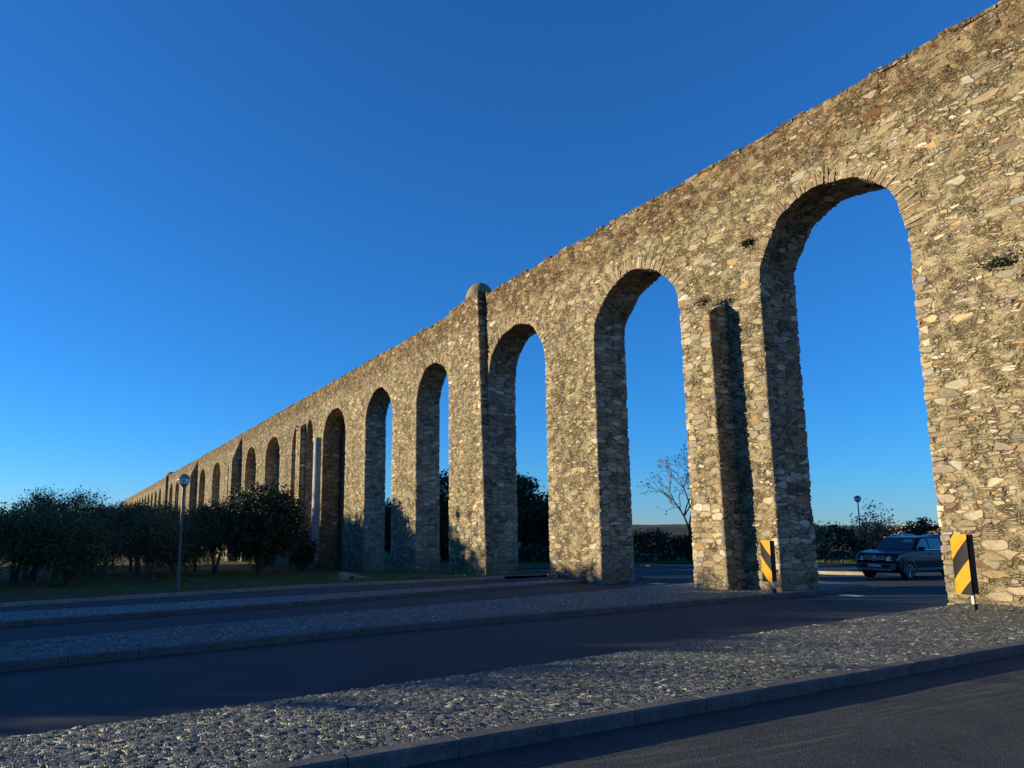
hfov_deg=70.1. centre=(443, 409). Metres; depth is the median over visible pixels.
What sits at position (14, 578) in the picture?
olive tree
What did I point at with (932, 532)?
tall bush
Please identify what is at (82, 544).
olive tree
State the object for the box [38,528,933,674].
ground
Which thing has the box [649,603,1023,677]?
cobbled island
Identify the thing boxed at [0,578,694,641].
road
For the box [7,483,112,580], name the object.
olive tree
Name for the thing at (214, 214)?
sky
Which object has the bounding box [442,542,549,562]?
hedge
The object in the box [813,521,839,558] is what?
tall bush
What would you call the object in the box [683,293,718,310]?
wall plant
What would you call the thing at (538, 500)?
pine tree
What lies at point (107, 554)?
olive tree
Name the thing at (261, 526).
round tree
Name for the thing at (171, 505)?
olive tree
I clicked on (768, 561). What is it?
hazard marker
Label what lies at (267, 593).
road
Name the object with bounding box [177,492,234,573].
olive tree
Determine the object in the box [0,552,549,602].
grass verge
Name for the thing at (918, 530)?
hedge
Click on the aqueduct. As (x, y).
(929, 134)
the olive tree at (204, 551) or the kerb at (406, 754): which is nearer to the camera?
the kerb at (406, 754)
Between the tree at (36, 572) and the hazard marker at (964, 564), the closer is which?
the hazard marker at (964, 564)
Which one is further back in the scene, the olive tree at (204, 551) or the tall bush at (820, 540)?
the olive tree at (204, 551)
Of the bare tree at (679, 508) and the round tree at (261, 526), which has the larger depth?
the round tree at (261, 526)
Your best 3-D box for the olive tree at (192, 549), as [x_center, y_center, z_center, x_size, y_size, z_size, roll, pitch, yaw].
[-19.858,10.162,54.223,5.612,5.076,5.729,5,-10,-26]
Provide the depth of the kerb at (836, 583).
25.47 m
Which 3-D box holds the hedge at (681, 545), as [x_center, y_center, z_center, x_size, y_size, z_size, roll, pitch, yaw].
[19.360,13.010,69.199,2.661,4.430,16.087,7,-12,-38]
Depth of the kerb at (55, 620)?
20.26 m
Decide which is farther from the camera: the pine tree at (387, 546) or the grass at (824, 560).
the pine tree at (387, 546)
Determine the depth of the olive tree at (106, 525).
59.45 m
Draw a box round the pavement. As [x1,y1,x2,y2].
[634,564,863,574]
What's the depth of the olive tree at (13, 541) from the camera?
36.89 m
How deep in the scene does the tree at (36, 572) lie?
46.60 m
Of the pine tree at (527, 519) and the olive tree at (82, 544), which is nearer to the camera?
the olive tree at (82, 544)
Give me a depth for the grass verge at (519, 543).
86.51 m
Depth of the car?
29.94 m
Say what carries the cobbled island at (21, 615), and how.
on the ground at (678, 531)
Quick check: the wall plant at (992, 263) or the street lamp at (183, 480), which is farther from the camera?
the street lamp at (183, 480)
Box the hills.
[632,524,916,527]
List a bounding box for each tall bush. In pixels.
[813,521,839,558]
[845,498,914,551]
[925,522,940,535]
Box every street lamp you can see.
[175,474,190,589]
[854,495,860,531]
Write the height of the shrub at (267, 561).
3.642 m
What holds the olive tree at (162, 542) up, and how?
on the grass verge at (224, 565)
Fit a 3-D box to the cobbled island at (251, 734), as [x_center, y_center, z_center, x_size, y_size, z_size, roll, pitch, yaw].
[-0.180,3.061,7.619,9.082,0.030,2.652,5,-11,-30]
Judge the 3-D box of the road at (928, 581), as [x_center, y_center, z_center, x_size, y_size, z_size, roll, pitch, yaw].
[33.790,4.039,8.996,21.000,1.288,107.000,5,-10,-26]
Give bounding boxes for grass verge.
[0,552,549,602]
[384,541,856,563]
[384,556,658,569]
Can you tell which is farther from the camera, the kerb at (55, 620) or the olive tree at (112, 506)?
the olive tree at (112, 506)
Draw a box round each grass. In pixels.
[634,557,856,562]
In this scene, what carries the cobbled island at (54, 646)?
on the ground at (678, 531)
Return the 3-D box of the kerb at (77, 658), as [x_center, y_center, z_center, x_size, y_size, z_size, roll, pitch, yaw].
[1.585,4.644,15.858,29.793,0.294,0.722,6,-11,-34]
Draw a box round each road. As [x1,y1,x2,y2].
[0,577,549,611]
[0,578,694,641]
[0,589,948,737]
[402,654,1023,767]
[518,563,946,592]
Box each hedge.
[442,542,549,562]
[632,527,692,560]
[813,517,940,558]
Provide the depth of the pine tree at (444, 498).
95.12 m
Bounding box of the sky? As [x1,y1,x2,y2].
[0,0,999,525]
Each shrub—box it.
[233,543,278,571]
[287,533,323,571]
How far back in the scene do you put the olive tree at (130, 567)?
69.37 m
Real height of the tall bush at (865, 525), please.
4.678 m
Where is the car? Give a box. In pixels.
[856,534,944,579]
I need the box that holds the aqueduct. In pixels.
[123,0,1023,605]
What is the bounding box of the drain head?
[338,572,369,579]
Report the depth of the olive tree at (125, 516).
58.22 m
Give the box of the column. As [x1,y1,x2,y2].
[308,437,320,570]
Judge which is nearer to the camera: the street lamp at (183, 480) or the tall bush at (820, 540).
the street lamp at (183, 480)
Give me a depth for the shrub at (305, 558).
58.28 m
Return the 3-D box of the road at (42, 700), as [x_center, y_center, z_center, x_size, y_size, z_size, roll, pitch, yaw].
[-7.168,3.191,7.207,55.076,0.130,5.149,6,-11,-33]
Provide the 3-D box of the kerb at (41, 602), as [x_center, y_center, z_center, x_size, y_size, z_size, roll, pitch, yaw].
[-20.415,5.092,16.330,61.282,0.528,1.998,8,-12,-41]
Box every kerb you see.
[0,576,503,606]
[0,576,639,627]
[0,585,871,671]
[249,641,1023,767]
[817,581,876,589]
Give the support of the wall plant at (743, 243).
attached to the aqueduct
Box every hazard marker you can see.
[760,540,776,592]
[950,534,978,610]
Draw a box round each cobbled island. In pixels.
[0,579,573,620]
[0,583,854,660]
[0,648,794,767]
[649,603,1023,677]
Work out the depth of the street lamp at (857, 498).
56.76 m
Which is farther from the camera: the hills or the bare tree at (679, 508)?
the hills
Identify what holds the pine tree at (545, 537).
on the grass verge at (519, 543)
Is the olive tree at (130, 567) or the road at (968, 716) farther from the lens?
the olive tree at (130, 567)
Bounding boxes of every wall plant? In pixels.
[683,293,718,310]
[730,237,758,248]
[963,250,1023,271]
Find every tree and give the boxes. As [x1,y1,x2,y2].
[0,493,83,587]
[0,496,72,585]
[5,505,138,586]
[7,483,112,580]
[16,489,56,582]
[61,503,127,576]
[71,505,128,573]
[89,500,132,567]
[89,500,175,575]
[99,497,159,571]
[114,509,196,581]
[143,511,216,575]
[150,500,192,524]
[164,505,223,571]
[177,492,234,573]
[206,480,312,575]
[384,498,391,554]
[439,469,449,560]
[516,472,548,557]
[518,490,548,553]
[531,490,549,551]
[636,440,692,551]
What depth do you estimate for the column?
64.33 m

